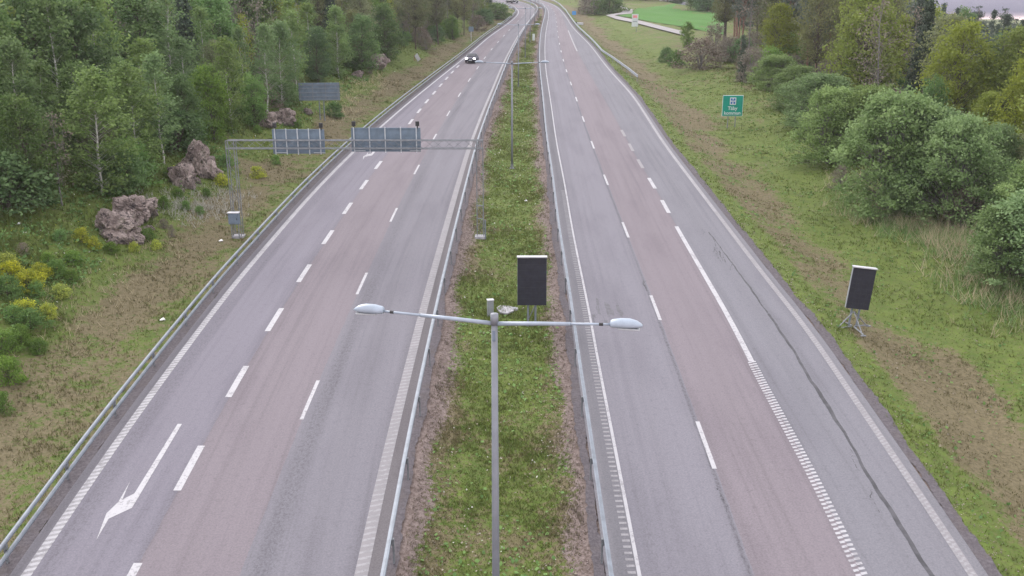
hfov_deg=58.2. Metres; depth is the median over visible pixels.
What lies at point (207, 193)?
green shrub
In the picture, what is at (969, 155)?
willow bush
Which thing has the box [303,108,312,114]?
boulder
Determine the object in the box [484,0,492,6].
spruce tree
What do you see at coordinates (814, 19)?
pine tree
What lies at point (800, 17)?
pine tree
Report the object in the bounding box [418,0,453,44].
oak tree
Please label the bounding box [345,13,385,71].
broadleaf tree
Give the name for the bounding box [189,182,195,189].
broken block
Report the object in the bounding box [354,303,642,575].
street lamp
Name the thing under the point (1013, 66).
maple tree
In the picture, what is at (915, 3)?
maple tree
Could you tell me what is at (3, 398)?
green shrub
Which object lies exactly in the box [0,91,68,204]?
broadleaf tree
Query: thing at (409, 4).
oak tree
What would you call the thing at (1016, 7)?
sky
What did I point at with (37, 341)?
green shrub
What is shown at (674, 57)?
green shrub
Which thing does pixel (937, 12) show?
birch tree
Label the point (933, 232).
tall straw grass
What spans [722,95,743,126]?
road sign
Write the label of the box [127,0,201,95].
birch tree
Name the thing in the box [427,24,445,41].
green shrub
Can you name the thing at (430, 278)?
faint road markings
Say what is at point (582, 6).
bare shrub
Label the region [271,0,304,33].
birch tree
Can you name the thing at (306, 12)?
birch tree
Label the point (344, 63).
green shrub
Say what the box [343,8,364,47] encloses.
oak tree
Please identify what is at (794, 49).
green shrub
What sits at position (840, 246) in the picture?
verge grass
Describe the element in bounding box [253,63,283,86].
bare shrub
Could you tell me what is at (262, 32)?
birch tree
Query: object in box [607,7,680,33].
path
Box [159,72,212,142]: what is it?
broadleaf tree
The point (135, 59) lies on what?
birch tree
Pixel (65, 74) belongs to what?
birch tree
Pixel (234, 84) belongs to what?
green shrub
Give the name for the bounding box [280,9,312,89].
birch tree
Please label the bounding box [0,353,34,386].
green shrub
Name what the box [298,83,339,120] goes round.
road sign
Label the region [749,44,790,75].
green shrub
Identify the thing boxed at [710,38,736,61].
bare shrub
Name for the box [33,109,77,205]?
birch tree
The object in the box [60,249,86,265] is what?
green shrub
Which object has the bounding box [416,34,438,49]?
bare shrub
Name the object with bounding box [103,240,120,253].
green shrub
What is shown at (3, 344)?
green shrub
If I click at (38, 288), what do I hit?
green shrub
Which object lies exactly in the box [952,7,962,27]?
spruce tree
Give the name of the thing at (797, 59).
bare shrub
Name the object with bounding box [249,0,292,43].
birch tree
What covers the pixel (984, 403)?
broad weeds
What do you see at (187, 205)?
green shrub
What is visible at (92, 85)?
birch tree
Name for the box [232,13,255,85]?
birch tree
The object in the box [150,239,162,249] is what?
flowering shrub
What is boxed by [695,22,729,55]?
bare shrub
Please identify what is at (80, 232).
flowering shrub
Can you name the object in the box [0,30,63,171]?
birch tree
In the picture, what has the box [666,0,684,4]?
broadleaf tree
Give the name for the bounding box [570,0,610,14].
bare shrub
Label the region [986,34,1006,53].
broadleaf tree
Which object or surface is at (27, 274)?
flowering shrub
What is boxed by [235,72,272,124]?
broadleaf tree
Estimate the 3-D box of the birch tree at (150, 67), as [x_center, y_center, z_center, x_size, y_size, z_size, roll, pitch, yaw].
[-22.623,-11.353,58.664,3.208,7.487,3.791,-9,19,-36]
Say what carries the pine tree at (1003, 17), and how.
on the ground at (654, 40)
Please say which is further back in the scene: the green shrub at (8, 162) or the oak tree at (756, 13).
the oak tree at (756, 13)
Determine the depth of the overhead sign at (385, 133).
50.45 m
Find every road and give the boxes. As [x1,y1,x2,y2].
[9,0,536,575]
[528,0,987,575]
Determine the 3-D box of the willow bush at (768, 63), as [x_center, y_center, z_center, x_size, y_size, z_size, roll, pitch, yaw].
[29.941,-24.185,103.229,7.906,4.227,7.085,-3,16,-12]
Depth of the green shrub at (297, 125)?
78.79 m
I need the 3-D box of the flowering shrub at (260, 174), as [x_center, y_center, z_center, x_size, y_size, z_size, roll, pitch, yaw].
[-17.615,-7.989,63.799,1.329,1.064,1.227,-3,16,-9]
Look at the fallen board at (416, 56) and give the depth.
127.33 m
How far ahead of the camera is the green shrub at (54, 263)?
41.74 m
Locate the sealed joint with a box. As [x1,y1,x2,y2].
[708,232,934,575]
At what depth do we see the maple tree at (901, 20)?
100.10 m
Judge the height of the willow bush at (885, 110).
7.976 m
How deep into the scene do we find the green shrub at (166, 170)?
58.15 m
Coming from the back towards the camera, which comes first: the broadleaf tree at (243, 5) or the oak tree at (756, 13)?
the oak tree at (756, 13)
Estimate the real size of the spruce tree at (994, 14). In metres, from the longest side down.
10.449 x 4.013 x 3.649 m
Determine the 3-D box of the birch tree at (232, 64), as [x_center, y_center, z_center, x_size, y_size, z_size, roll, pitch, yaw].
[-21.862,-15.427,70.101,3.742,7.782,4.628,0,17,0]
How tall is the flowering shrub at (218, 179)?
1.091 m
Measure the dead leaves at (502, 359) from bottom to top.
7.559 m
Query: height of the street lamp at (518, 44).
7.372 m
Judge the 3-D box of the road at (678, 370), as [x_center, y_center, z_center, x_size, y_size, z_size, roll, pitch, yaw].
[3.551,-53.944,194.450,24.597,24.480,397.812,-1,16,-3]
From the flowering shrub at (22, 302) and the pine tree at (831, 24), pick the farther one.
the pine tree at (831, 24)
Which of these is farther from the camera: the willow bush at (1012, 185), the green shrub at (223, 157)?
the green shrub at (223, 157)
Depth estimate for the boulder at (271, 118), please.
75.64 m
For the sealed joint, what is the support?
on the road at (678, 370)
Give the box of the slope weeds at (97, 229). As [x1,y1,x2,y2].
[0,49,384,333]
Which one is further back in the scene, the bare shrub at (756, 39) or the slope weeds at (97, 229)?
the bare shrub at (756, 39)
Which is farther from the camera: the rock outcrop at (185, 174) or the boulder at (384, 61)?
the boulder at (384, 61)
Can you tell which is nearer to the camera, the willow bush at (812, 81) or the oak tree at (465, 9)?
the willow bush at (812, 81)
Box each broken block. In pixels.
[142,225,154,231]
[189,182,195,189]
[195,176,200,183]
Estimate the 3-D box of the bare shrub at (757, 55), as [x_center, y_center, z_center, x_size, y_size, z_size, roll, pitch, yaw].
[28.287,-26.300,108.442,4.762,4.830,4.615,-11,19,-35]
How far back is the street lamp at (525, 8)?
136.00 m
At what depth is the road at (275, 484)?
32.81 m
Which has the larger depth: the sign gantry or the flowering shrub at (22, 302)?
the sign gantry
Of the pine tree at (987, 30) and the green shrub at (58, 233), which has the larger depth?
the pine tree at (987, 30)
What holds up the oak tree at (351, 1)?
on the ground at (654, 40)
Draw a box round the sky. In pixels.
[660,0,1023,19]
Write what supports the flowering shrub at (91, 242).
on the ground at (654, 40)
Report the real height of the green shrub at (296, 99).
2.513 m
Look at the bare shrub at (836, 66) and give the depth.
105.50 m
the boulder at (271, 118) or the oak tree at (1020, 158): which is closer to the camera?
the oak tree at (1020, 158)
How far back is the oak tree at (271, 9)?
110.30 m
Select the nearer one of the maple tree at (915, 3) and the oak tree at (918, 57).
the oak tree at (918, 57)
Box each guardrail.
[0,0,515,567]
[380,0,537,575]
[533,0,613,575]
[552,0,637,77]
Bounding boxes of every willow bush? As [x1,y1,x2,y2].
[745,53,797,89]
[765,63,817,111]
[774,71,859,129]
[774,83,871,167]
[823,84,970,221]
[827,82,898,163]
[859,108,1021,227]
[870,103,968,212]
[954,197,1023,293]
[960,121,1023,207]
[964,182,1023,285]
[966,159,1023,226]
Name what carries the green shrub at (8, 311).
on the ground at (654, 40)
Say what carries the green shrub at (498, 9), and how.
on the ground at (654, 40)
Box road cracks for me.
[642,229,878,511]
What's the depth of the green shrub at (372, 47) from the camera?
115.17 m
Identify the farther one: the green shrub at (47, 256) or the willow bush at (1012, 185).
the willow bush at (1012, 185)
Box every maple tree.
[758,1,802,55]
[811,0,917,91]
[880,11,917,81]
[890,0,910,48]
[902,0,942,15]
[911,12,1016,116]
[959,59,1003,114]
[960,24,1023,126]
[964,90,1006,149]
[984,44,1023,164]
[995,43,1023,116]
[1008,78,1023,145]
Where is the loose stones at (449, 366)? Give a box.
[406,89,508,570]
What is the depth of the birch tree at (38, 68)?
52.54 m
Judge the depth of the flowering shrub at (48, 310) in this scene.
38.28 m
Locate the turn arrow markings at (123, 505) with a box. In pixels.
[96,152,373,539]
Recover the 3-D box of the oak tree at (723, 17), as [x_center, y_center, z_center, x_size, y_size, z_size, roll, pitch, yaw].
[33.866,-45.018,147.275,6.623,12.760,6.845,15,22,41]
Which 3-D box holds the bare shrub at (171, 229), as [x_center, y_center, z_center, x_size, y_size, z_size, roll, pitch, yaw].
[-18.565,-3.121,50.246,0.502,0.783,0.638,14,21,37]
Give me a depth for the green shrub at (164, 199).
53.39 m
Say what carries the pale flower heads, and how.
on the ground at (654, 40)
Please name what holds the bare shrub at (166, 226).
on the ground at (654, 40)
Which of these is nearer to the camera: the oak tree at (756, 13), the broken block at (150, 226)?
the broken block at (150, 226)
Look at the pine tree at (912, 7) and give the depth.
110.26 m
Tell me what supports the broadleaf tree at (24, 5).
on the ground at (654, 40)
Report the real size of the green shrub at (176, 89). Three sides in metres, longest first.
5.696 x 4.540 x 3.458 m
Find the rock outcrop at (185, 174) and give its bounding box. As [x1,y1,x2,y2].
[167,163,196,188]
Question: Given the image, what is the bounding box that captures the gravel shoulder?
[0,0,1002,575]
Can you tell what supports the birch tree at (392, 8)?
on the ground at (654, 40)
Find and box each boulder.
[258,111,277,128]
[275,108,295,125]
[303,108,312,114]
[351,70,363,77]
[368,53,390,68]
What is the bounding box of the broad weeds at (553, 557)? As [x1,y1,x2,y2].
[419,75,572,575]
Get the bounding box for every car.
[465,53,478,62]
[506,0,517,2]
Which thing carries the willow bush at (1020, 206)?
on the ground at (654, 40)
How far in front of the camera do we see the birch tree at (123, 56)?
86.12 m
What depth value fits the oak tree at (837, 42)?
106.22 m
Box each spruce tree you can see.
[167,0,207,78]
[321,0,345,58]
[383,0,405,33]
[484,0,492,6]
[733,1,755,27]
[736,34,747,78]
[902,0,939,97]
[903,0,927,76]
[940,2,947,17]
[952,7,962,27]
[977,8,998,62]
[992,23,1001,55]
[1001,13,1010,30]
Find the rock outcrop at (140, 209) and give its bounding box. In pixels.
[111,194,157,225]
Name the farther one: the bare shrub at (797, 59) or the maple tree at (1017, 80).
the bare shrub at (797, 59)
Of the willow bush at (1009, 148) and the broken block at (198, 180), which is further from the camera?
the broken block at (198, 180)
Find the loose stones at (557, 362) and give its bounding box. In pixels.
[525,86,588,575]
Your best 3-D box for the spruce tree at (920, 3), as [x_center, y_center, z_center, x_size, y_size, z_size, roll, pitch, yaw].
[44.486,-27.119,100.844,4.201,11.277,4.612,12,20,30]
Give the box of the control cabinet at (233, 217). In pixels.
[227,211,239,237]
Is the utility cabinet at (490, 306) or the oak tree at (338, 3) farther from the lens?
the oak tree at (338, 3)
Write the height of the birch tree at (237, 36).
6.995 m
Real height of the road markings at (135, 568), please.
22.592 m
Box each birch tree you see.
[0,0,30,76]
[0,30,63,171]
[7,0,71,70]
[20,0,89,147]
[27,56,69,164]
[40,61,153,193]
[46,57,106,165]
[69,0,130,102]
[78,7,115,69]
[94,57,169,175]
[103,56,149,141]
[106,0,155,59]
[123,37,170,105]
[123,53,170,136]
[126,0,164,50]
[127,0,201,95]
[135,50,182,162]
[151,0,186,48]
[160,2,208,62]
[162,35,204,109]
[170,0,203,64]
[183,5,217,97]
[201,33,251,133]
[202,1,237,41]
[227,25,254,98]
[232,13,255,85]
[238,23,285,110]
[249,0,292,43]
[255,18,307,107]
[260,17,284,76]
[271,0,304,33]
[273,0,321,48]
[277,0,301,69]
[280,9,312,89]
[287,0,316,55]
[297,1,323,70]
[323,2,356,77]
[323,21,345,70]
[383,0,400,30]
[915,4,958,45]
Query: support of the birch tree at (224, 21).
on the ground at (654, 40)
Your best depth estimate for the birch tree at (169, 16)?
87.89 m
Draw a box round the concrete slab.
[497,305,517,314]
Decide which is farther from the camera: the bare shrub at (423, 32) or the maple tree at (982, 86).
the bare shrub at (423, 32)
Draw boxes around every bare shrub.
[15,242,28,255]
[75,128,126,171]
[158,218,169,228]
[167,225,176,237]
[241,80,288,108]
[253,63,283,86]
[410,25,431,42]
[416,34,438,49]
[465,15,488,30]
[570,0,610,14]
[575,0,591,10]
[667,36,730,69]
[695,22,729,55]
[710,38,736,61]
[722,35,736,55]
[731,44,770,82]
[731,46,755,67]
[747,31,766,49]
[786,53,807,66]
[803,45,838,73]
[810,59,836,74]
[817,60,844,73]
[826,165,851,188]
[913,178,942,215]
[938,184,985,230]
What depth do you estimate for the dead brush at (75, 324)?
42.06 m
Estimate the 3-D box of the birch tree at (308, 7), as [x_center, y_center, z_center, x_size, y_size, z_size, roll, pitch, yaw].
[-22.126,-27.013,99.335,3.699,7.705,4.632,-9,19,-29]
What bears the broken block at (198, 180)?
on the ground at (654, 40)
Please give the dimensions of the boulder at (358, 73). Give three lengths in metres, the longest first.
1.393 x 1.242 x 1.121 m
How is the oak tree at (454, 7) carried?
on the ground at (654, 40)
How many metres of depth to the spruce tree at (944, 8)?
153.23 m
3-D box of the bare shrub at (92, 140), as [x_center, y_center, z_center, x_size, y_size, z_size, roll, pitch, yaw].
[-24.586,-8.389,56.064,4.443,3.108,3.495,-10,20,-27]
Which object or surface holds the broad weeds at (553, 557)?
on the ground at (654, 40)
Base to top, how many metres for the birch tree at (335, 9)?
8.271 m
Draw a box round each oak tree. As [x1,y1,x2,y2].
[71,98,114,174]
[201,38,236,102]
[246,0,286,23]
[300,0,339,30]
[311,0,349,31]
[340,0,373,33]
[341,0,381,38]
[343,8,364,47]
[388,0,406,31]
[399,0,433,49]
[401,0,424,29]
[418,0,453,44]
[447,0,463,24]
[455,0,477,34]
[467,0,481,20]
[710,0,738,38]
[712,0,735,36]
[746,0,768,33]
[754,0,786,39]
[756,0,788,25]
[788,0,844,72]
[824,0,859,74]
[829,0,885,75]
[872,0,907,56]
[881,0,906,22]
[904,34,948,88]
[910,10,990,91]
[1003,122,1023,177]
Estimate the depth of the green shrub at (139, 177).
52.54 m
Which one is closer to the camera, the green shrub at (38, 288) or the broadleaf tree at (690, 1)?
the green shrub at (38, 288)
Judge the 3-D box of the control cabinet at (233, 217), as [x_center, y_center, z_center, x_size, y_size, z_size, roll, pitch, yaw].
[-15.367,-3.492,50.969,0.640,1.450,0.380,0,16,0]
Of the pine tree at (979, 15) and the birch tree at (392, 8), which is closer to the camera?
the birch tree at (392, 8)
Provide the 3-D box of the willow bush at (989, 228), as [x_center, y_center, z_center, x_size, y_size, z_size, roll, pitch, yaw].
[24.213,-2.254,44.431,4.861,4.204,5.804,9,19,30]
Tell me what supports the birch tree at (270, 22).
on the ground at (654, 40)
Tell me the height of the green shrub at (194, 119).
3.368 m
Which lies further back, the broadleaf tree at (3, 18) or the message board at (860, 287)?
the broadleaf tree at (3, 18)
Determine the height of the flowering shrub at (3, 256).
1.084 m
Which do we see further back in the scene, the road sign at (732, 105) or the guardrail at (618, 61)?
the guardrail at (618, 61)
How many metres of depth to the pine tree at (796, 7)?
118.88 m
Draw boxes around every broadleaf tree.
[0,0,106,136]
[0,3,71,152]
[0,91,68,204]
[23,0,138,139]
[98,0,184,83]
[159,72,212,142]
[187,0,254,79]
[187,62,233,140]
[220,0,280,56]
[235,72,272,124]
[301,25,333,82]
[344,0,393,31]
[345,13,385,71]
[370,1,408,60]
[371,14,399,51]
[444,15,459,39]
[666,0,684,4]
[679,21,695,46]
[684,0,705,10]
[692,0,721,11]
[917,73,953,136]
[955,5,981,52]
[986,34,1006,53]
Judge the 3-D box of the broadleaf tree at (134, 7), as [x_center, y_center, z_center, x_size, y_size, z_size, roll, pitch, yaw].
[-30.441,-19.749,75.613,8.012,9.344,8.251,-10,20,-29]
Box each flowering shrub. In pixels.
[0,250,24,270]
[0,259,23,283]
[10,266,49,293]
[12,297,38,318]
[30,260,57,278]
[37,301,57,320]
[49,283,75,299]
[71,226,92,242]
[86,236,103,249]
[128,241,139,252]
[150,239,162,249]
[214,172,231,186]
[249,165,267,178]
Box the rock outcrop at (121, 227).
[94,208,144,244]
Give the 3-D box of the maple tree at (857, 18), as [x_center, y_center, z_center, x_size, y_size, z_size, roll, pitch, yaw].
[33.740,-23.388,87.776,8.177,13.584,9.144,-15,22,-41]
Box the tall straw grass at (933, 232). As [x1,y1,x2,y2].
[816,167,1023,336]
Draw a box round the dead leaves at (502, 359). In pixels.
[415,75,576,574]
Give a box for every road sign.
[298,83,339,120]
[632,14,637,29]
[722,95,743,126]
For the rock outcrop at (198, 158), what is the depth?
60.07 m
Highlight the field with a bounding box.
[619,3,723,33]
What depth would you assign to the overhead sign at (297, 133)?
50.46 m
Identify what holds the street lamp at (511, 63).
on the ground at (654, 40)
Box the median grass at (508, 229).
[400,15,589,575]
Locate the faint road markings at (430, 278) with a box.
[354,86,977,575]
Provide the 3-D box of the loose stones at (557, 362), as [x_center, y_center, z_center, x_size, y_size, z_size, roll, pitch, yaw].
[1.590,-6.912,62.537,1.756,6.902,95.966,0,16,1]
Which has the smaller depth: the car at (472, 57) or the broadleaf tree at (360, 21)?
the broadleaf tree at (360, 21)
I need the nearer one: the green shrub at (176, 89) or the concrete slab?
the concrete slab
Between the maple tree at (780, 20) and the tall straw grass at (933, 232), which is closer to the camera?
the tall straw grass at (933, 232)
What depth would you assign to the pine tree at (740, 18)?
130.37 m
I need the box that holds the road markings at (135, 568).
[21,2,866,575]
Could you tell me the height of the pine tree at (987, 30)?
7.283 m
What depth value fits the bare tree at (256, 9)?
89.63 m
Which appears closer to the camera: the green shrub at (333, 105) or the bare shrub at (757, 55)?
the green shrub at (333, 105)
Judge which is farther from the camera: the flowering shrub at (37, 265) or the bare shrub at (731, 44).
the bare shrub at (731, 44)
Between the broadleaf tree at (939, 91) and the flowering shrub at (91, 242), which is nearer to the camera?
the flowering shrub at (91, 242)
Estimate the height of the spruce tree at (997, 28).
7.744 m
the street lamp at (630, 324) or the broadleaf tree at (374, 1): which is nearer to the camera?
the street lamp at (630, 324)
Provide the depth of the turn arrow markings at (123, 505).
26.97 m
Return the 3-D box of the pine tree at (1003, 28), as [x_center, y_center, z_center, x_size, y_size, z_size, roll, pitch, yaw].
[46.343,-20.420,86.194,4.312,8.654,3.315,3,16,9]
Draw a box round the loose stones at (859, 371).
[633,87,1023,575]
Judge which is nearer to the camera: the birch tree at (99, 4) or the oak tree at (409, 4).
the birch tree at (99, 4)
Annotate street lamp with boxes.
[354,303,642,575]
[475,60,548,168]
[498,23,538,85]
[509,7,541,56]
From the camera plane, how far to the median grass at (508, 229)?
34.80 m
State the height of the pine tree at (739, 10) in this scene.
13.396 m
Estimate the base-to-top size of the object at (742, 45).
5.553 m
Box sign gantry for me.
[225,139,485,238]
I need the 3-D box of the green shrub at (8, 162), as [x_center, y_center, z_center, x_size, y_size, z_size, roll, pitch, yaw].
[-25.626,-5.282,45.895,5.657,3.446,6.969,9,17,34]
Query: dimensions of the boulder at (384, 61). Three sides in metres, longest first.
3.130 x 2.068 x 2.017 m
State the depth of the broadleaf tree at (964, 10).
119.12 m
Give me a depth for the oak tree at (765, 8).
124.39 m
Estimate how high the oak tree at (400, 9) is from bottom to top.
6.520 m
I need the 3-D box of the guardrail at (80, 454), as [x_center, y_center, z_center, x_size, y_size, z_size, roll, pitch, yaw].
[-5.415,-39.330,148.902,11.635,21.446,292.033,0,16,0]
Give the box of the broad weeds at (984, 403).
[624,72,1023,537]
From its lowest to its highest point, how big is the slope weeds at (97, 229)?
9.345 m
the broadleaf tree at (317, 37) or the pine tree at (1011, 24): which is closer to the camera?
the broadleaf tree at (317, 37)
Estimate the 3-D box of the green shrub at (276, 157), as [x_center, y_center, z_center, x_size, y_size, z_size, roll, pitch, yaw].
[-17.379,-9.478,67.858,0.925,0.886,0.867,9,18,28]
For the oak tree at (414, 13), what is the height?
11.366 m
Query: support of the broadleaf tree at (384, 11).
on the ground at (654, 40)
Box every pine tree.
[724,0,739,38]
[730,0,763,60]
[731,0,754,50]
[779,0,806,34]
[793,0,829,65]
[799,0,837,66]
[826,2,843,46]
[904,0,924,38]
[955,24,993,97]
[972,6,987,26]
[980,27,994,45]
[990,23,1021,67]
[996,7,1014,34]
[1010,19,1020,27]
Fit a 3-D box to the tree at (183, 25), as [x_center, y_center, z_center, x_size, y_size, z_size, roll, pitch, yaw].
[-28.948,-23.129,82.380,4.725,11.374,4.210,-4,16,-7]
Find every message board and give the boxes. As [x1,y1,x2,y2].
[517,255,546,326]
[838,265,877,336]
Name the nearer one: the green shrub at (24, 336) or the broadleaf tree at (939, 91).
the green shrub at (24, 336)
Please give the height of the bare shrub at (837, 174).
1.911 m
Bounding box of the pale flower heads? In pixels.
[443,79,563,572]
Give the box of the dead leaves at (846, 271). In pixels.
[632,78,1021,563]
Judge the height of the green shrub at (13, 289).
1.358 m
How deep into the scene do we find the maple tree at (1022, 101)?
59.10 m
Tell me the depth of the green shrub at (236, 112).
75.19 m
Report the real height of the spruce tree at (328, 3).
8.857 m
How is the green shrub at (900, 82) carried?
on the ground at (654, 40)
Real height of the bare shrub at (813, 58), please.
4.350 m
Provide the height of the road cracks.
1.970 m
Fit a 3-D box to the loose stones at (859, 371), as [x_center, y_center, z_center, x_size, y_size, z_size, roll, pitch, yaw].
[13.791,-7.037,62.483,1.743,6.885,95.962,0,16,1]
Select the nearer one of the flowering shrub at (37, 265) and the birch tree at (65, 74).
the flowering shrub at (37, 265)
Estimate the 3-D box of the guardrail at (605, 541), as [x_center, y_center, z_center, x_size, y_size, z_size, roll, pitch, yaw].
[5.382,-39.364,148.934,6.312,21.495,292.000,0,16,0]
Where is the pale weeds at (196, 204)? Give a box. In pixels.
[135,175,260,228]
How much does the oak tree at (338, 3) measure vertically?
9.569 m
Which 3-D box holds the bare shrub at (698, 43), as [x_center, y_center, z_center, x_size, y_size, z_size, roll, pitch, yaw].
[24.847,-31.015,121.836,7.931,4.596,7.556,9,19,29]
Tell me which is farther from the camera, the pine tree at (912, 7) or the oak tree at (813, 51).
the pine tree at (912, 7)
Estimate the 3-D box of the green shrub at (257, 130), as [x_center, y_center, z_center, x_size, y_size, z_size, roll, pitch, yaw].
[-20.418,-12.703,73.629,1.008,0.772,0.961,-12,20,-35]
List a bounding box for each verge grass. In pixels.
[566,12,1023,575]
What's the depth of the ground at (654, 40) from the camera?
40.42 m
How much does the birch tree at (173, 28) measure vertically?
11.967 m
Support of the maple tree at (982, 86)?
on the ground at (654, 40)
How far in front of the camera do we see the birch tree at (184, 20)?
85.93 m
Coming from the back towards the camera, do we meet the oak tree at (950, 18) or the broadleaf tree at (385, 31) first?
the broadleaf tree at (385, 31)
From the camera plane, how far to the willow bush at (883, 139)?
55.02 m
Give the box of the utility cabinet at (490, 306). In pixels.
[486,298,493,316]
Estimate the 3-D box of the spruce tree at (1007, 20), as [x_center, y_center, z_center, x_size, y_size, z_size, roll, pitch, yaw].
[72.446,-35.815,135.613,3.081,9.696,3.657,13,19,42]
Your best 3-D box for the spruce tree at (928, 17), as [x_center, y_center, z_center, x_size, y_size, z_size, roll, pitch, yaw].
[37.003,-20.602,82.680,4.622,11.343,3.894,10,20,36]
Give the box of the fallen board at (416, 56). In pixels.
[414,54,419,60]
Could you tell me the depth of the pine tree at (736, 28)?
143.49 m
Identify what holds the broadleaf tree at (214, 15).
on the ground at (654, 40)
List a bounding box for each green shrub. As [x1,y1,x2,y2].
[0,148,72,215]
[0,268,31,301]
[0,327,25,356]
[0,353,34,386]
[0,390,16,414]
[3,303,23,323]
[6,323,32,345]
[13,307,57,329]
[25,336,49,355]
[26,278,46,297]
[39,250,56,263]
[46,258,71,277]
[52,228,66,241]
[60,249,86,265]
[62,269,82,283]
[76,148,156,197]
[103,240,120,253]
[104,136,166,185]
[140,106,210,152]
[140,227,158,240]
[150,75,200,112]
[157,195,170,209]
[163,165,172,176]
[171,186,184,196]
[180,200,191,209]
[194,206,207,214]
[201,188,212,197]
[218,154,234,166]
[221,76,240,93]
[227,104,246,118]
[247,60,274,85]
[252,124,261,132]
[269,77,301,101]
[270,155,280,163]
[293,120,302,127]
[322,100,347,117]
[334,45,357,67]
[358,37,381,59]
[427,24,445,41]
[431,18,447,32]
[475,7,494,23]
[487,2,514,18]
[586,0,635,14]
[655,46,672,62]
[663,50,687,65]
[722,36,757,61]
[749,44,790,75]
[779,42,814,70]
[837,65,854,80]
[875,69,916,91]
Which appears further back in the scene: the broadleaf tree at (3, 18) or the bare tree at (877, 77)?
the bare tree at (877, 77)
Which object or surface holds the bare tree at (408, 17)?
on the ground at (654, 40)
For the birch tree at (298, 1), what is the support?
on the ground at (654, 40)
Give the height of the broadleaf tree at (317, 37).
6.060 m
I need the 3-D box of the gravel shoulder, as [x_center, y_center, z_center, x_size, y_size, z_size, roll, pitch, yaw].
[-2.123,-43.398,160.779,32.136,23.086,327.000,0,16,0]
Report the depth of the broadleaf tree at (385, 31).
122.91 m
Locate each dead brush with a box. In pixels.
[13,208,208,356]
[316,71,388,122]
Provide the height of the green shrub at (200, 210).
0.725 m
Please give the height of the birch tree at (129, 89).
7.265 m
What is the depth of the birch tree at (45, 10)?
56.87 m
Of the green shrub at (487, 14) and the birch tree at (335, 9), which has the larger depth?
the green shrub at (487, 14)
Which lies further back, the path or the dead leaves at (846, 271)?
the path
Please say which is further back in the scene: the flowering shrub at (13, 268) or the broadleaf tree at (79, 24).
the broadleaf tree at (79, 24)
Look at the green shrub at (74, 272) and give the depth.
41.85 m
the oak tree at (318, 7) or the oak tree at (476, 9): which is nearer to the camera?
the oak tree at (318, 7)
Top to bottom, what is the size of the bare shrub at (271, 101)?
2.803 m
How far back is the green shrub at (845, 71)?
104.78 m
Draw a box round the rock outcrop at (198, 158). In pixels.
[175,139,223,179]
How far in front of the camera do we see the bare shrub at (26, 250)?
42.35 m
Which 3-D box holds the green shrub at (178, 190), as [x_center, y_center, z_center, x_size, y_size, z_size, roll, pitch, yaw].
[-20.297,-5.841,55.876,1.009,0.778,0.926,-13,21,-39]
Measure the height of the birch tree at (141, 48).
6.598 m
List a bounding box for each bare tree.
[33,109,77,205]
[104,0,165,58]
[224,0,250,48]
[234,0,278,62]
[402,0,413,32]
[733,0,771,49]
[838,0,909,88]
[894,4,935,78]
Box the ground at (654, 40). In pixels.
[0,0,1023,575]
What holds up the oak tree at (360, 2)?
on the ground at (654, 40)
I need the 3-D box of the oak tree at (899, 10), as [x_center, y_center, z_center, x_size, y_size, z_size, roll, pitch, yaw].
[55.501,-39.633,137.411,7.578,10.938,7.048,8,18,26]
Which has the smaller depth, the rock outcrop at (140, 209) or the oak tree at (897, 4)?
the rock outcrop at (140, 209)
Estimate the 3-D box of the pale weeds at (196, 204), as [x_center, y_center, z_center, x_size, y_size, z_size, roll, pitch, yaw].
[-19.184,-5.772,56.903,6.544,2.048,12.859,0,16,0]
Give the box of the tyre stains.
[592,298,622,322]
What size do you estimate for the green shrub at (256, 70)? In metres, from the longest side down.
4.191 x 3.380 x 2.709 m
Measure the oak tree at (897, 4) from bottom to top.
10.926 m
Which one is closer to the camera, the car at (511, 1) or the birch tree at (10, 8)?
the birch tree at (10, 8)
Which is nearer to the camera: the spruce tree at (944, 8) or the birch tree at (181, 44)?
the birch tree at (181, 44)
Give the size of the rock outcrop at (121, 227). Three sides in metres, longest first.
2.438 x 2.292 x 1.973 m
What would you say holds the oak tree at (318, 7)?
on the ground at (654, 40)
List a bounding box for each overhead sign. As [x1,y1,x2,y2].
[272,123,324,154]
[351,121,420,152]
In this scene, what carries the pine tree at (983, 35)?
on the ground at (654, 40)
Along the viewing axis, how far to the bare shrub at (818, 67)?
103.90 m
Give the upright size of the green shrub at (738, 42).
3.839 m
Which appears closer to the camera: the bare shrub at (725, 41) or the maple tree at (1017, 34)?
the maple tree at (1017, 34)
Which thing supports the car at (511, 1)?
on the road at (275, 484)
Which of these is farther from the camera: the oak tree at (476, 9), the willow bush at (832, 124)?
the oak tree at (476, 9)
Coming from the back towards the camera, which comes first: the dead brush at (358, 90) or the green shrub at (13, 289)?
the dead brush at (358, 90)

